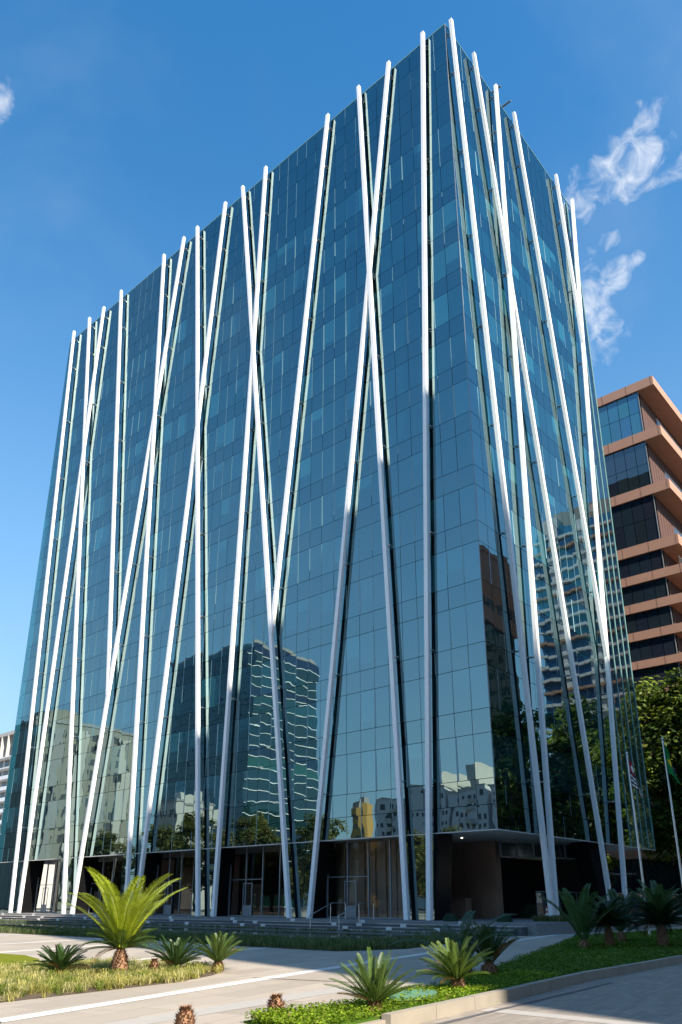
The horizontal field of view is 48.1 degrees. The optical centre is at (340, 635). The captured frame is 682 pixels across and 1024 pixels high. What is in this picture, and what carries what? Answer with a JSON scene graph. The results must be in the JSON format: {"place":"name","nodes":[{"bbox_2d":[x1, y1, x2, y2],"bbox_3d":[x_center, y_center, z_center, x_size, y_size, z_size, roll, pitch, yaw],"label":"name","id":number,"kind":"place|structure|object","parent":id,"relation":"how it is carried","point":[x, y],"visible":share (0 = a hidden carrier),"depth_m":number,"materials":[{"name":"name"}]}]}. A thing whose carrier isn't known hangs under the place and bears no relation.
{"place":"outdoors","nodes":[
{"label":"outdoors","id":0,"kind":"place"},
{"bbox_2d":[0,953,38,965],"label":"lawn","id":1,"kind":"structure","parent":0,"point":[5,958],"depth_m":22.04,"materials":[{"name":"green plant"}]},
{"bbox_2d":[0,921,421,939],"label":"pool water","id":2,"kind":"structure","parent":0,"point":[277,932],"depth_m":42.18,"materials":[{"name":"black liquid"}]},
{"bbox_2d":[0,18,655,920],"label":"glass office tower","id":3,"kind":"structure","parent":0,"point":[322,614],"depth_m":59.68,"materials":[{"name":"blue glass"}]},
{"bbox_2d":[0,910,681,1023],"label":"plaza","id":4,"kind":"structure","parent":0,"point":[252,963],"depth_m":15.76,"materials":[{"name":"beige concrete"}]},
{"bbox_2d":[6,939,89,943],"bbox_3d":[-17.572,9.442,22.386,0.300,0.001,28.733,-10,-22,27],"label":"paving stripe","id":5,"kind":"object","parent":4,"relation":"on","point":[46,941],"depth_m":31.65,"materials":[{"name":"white stone"}]},
{"bbox_2d":[0,941,160,952],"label":"paving stripe","id":6,"kind":"object","parent":4,"relation":"on","point":[55,948],"visible":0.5,"depth_m":26.32,"materials":[{"name":"white stone"}]},
{"bbox_2d":[0,956,229,1001],"bbox_3d":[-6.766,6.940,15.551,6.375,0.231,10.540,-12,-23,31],"label":"variegated grass","id":7,"kind":"structure","parent":4,"relation":"on","point":[103,976],"depth_m":15.59,"materials":[{"name":"green plant"}]},
{"bbox_2d":[25,943,90,975],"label":"sago cycad","id":8,"kind":"object","parent":7,"relation":"on","point":[60,959],"visible":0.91,"depth_m":16.62,"materials":[{"name":"green plant"}]},
{"bbox_2d":[59,867,188,971],"bbox_3d":[-4.947,6.406,17.141,2.730,2.286,2.911,-1,-19,4],"label":"sago cycad","id":9,"kind":"object","parent":7,"relation":"on","point":[123,925],"visible":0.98,"depth_m":16.75,"materials":[{"name":"green plant"}]},
{"bbox_2d":[149,957,159,971],"bbox_3d":[-4.175,7.385,17.056,0.267,0.382,0.272,-16,-25,38],"label":"cycad stump","id":10,"kind":"object","parent":7,"relation":"on","point":[154,963],"visible":0.66,"depth_m":17.02,"materials":[{"name":"brown plant"}]},
{"bbox_2d":[143,935,204,971],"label":"sago cycad","id":11,"kind":"object","parent":7,"relation":"on","point":[176,955],"visible":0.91,"depth_m":17.57,"materials":[{"name":"green plant"}]},
{"bbox_2d":[191,931,247,971],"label":"sago cycad","id":12,"kind":"object","parent":7,"relation":"on","point":[220,952],"visible":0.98,"depth_m":17.94,"materials":[{"name":"green plant"}]},
{"bbox_2d":[173,1004,196,1023],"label":"cycad stump","id":13,"kind":"object","parent":4,"relation":"on","point":[185,1015],"visible":1,"depth_m":9.89,"materials":[{"name":"brown plant"}]},
{"bbox_2d":[0,960,380,1022],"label":"paving stripe","id":14,"kind":"object","parent":4,"relation":"on","point":[25,1016],"depth_m":13.21,"materials":[{"name":"white paint"}]},
{"bbox_2d":[130,947,265,960],"bbox_3d":[-9.064,7.131,15.760,0.300,0.001,29.530,-10,-21,26],"label":"paving stripe","id":15,"kind":"object","parent":4,"relation":"on","point":[193,954],"depth_m":23.17,"materials":[{"name":"white stone"}]},
{"bbox_2d":[103,987,351,1023],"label":"paving stripe","id":16,"kind":"object","parent":4,"relation":"on","point":[199,1011],"visible":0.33,"depth_m":11.84,"materials":[{"name":"paint"}]},
{"bbox_2d":[0,919,460,950],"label":"border grass","id":17,"kind":"structure","parent":4,"relation":"on","point":[336,943],"depth_m":30.94,"materials":[{"name":"green plant"}]},
{"bbox_2d":[6,921,496,936],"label":"pool ledge","id":18,"kind":"object","parent":4,"relation":"on","point":[341,931],"visible":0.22,"depth_m":44.38,"materials":[{"name":"grey stone"}]},
{"bbox_2d":[0,913,527,935],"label":"stone steps","id":19,"kind":"structure","parent":4,"relation":"on","point":[392,927],"depth_m":46.11,"materials":[{"name":"stone"}]},
{"bbox_2d":[308,902,345,929],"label":"handrail","id":20,"kind":"object","parent":19,"relation":"on","point":[330,911],"visible":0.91,"depth_m":45.34,"materials":[{"name":"metal"}]},
{"bbox_2d":[337,902,373,922],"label":"handrail","id":21,"kind":"object","parent":19,"relation":"on","point":[359,913],"visible":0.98,"depth_m":43.99,"materials":[{"name":"metal"}]},
{"bbox_2d":[0,911,681,935],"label":"plinth","id":22,"kind":"structure","parent":4,"relation":"on","point":[537,928],"depth_m":43.62,"materials":[{"name":"grey stone"}]},
{"bbox_2d":[443,913,458,921],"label":"round shrub","id":23,"kind":"object","parent":22,"relation":"on","point":[450,917],"visible":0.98,"depth_m":40.43,"materials":[{"name":"green plant"}]},
{"bbox_2d":[496,913,512,921],"bbox_3d":[8.392,14.507,39.283,0.862,0.485,0.874,-16,-25,38],"label":"round shrub","id":24,"kind":"object","parent":22,"relation":"on","point":[506,919],"visible":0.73,"depth_m":39.02,"materials":[{"name":"green plant"}]},
{"bbox_2d":[520,903,544,917],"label":"round shrub","id":25,"kind":"object","parent":22,"relation":"on","point":[541,911],"visible":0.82,"depth_m":48.10,"materials":[{"name":"green plant"}]},
{"bbox_2d":[536,891,678,915],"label":"glass fence","id":26,"kind":"object","parent":22,"relation":"on","point":[576,898],"visible":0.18,"depth_m":50.04,"materials":[{"name":"clear glass"}]},
{"bbox_2d":[244,929,681,1023],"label":"clover bed","id":27,"kind":"object","parent":4,"relation":"on","point":[373,1018],"visible":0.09,"depth_m":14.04,"materials":[{"name":"green plant"}]},
{"bbox_2d":[266,993,285,1015],"bbox_3d":[-0.929,5.282,10.935,0.309,0.323,0.312,-16,-25,38],"label":"cycad stump","id":28,"kind":"object","parent":27,"relation":"on","point":[275,1000],"visible":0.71,"depth_m":10.89,"materials":[{"name":"brown plant"}]},
{"bbox_2d":[325,946,423,1010],"bbox_3d":[0.511,5.159,11.454,1.465,0.897,1.291,10,-22,-27],"label":"sago cycad","id":29,"kind":"object","parent":27,"relation":"on","point":[374,990],"visible":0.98,"depth_m":11.34,"materials":[{"name":"green plant"}]},
{"bbox_2d":[388,989,436,1000],"bbox_3d":[1.206,5.967,12.728,0.680,0.090,1.240,-11,-22,29],"label":"inspection cover","id":30,"kind":"object","parent":27,"relation":"on","point":[423,993],"visible":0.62,"depth_m":12.49,"materials":[{"name":"green plastic"}]},
{"bbox_2d":[415,936,493,989],"bbox_3d":[2.074,6.008,13.986,1.472,0.970,1.448,-6,-20,17],"label":"sago cycad","id":31,"kind":"object","parent":27,"relation":"on","point":[454,968],"visible":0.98,"depth_m":13.88,"materials":[{"name":"green plant"}]},
{"bbox_2d":[392,910,519,972],"bbox_3d":[2.837,6.760,16.654,2.653,1.244,2.919,-17,-19,41],"label":"sago cycad","id":32,"kind":"object","parent":27,"relation":"on","point":[451,934],"visible":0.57,"depth_m":16.71,"materials":[{"name":"green plant"}]},
{"bbox_2d":[460,921,518,976],"bbox_3d":[3.300,6.923,16.921,1.363,1.156,1.485,-6,-20,17],"label":"sago cycad","id":33,"kind":"object","parent":27,"relation":"on","point":[496,946],"visible":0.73,"depth_m":16.69,"materials":[{"name":"green plant"}]},
{"bbox_2d":[537,883,624,947],"bbox_3d":[8.198,9.756,26.683,2.778,2.145,2.660,1,-19,-2],"label":"sago cycad","id":34,"kind":"object","parent":27,"relation":"on","point":[582,923],"visible":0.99,"depth_m":26.25,"materials":[{"name":"green plant"}]},
{"bbox_2d":[573,897,644,947],"bbox_3d":[9.427,10.126,27.043,2.391,1.701,2.545,-17,-19,41],"label":"sago cycad","id":35,"kind":"object","parent":27,"relation":"on","point":[610,918],"visible":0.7,"depth_m":26.81,"materials":[{"name":"green plant"}]},
{"bbox_2d":[579,888,645,941],"bbox_3d":[10.875,11.164,30.564,3.041,2.041,2.608,4,-20,-12],"label":"sago cycad","id":36,"kind":"object","parent":27,"relation":"on","point":[621,936],"visible":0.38,"depth_m":30.22,"materials":[{"name":"green plant"}]},
{"bbox_2d":[626,752,650,935],"bbox_3d":[14.090,9.754,36.252,0.110,8.550,0.105,-16,-25,38],"label":"flagpole","id":37,"kind":"object","parent":27,"relation":"on","point":[640,862],"visible":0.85,"depth_m":36.39,"materials":[{"name":"metal"}]},
{"bbox_2d":[629,761,643,797],"bbox_3d":[14.373,6.932,37.251,0.508,2.022,0.234,0,-19,1],"label":"flag","id":38,"kind":"object","parent":37,"relation":"attached to","point":[634,782],"visible":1,"depth_m":37.17,"materials":[{"name":"fabric"}]},
{"bbox_2d":[625,879,681,946],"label":"sago cycad","id":39,"kind":"object","parent":27,"relation":"on","point":[657,908],"visible":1,"depth_m":27.23,"materials":[{"name":"green plant"}]},
{"bbox_2d":[629,889,681,925],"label":"sago cycad","id":40,"kind":"object","parent":27,"relation":"on","point":[677,902],"visible":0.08,"depth_m":30.84,"materials":[{"name":"green plant"}]},
{"bbox_2d":[661,737,681,883],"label":"flagpole","id":41,"kind":"object","parent":27,"relation":"on","point":[678,854],"visible":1,"depth_m":35.99,"materials":[{"name":"metal"}]},
{"bbox_2d":[664,745,679,782],"bbox_3d":[15.941,6.156,36.847,0.508,2.022,0.234,0,-19,1],"label":"flag","id":42,"kind":"object","parent":41,"relation":"attached to","point":[670,769],"visible":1,"depth_m":36.77,"materials":[{"name":"fabric"}]},
{"bbox_2d":[380,934,560,959],"bbox_3d":[7.464,12.979,32.533,0.340,0.001,26.429,-10,-22,27],"label":"paving stripe","id":43,"kind":"object","parent":4,"relation":"on","point":[447,950],"visible":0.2,"depth_m":24.26,"materials":[{"name":"white stone"}]},
{"bbox_2d":[606,851,619,885],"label":"leafy tree","id":44,"kind":"object","parent":4,"relation":"on","point":[612,863],"visible":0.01,"depth_m":75.96,"materials":[{"name":"green plant"}]},
{"bbox_2d":[616,666,681,864],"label":"leafy tree","id":45,"kind":"object","parent":4,"relation":"on","point":[663,707],"visible":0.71,"depth_m":72.91,"materials":[{"name":"green plant"}]},
{"bbox_2d":[0,0,681,733],"label":"sky","id":46,"kind":"structure","parent":0,"point":[127,127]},
{"bbox_2d":[419,964,681,1023],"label":"road","id":47,"kind":"structure","parent":0,"point":[652,996],"depth_m":13.30,"materials":[{"name":"grey asphalt"}]},
{"bbox_2d":[437,982,612,1023],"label":"drain channel","id":48,"kind":"object","parent":47,"relation":"on","point":[445,1022],"visible":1,"depth_m":12.99,"materials":[{"name":"stone"}]},
{"bbox_2d":[381,955,681,1023],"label":"kerb","id":49,"kind":"structure","parent":47,"relation":"on","point":[426,1012],"depth_m":13.63,"materials":[{"name":"concrete"}]},
{"bbox_2d":[479,1008,649,1023],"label":"road stripe","id":50,"kind":"object","parent":47,"relation":"on","point":[578,1018],"visible":1,"depth_m":11.66,"materials":[{"name":"paint"}]},
{"bbox_2d":[531,915,571,921],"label":"hedge","id":51,"kind":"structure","parent":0,"point":[552,918],"depth_m":40.14,"materials":[{"name":"green plant"}]},
{"bbox_2d":[584,376,681,911],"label":"terracotta office block","id":52,"kind":"structure","parent":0,"point":[641,427],"depth_m":94.17,"materials":[{"name":"orange concrete"}]},
{"label":"ground","id":53,"kind":"structure","parent":0,"visible":0},
{"bbox_2d":[0,730,54,907],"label":"apartment block","id":54,"kind":"structure","parent":53,"relation":"on","point":[6,741],"depth_m":226.59,"materials":[{"name":"grey concrete"}]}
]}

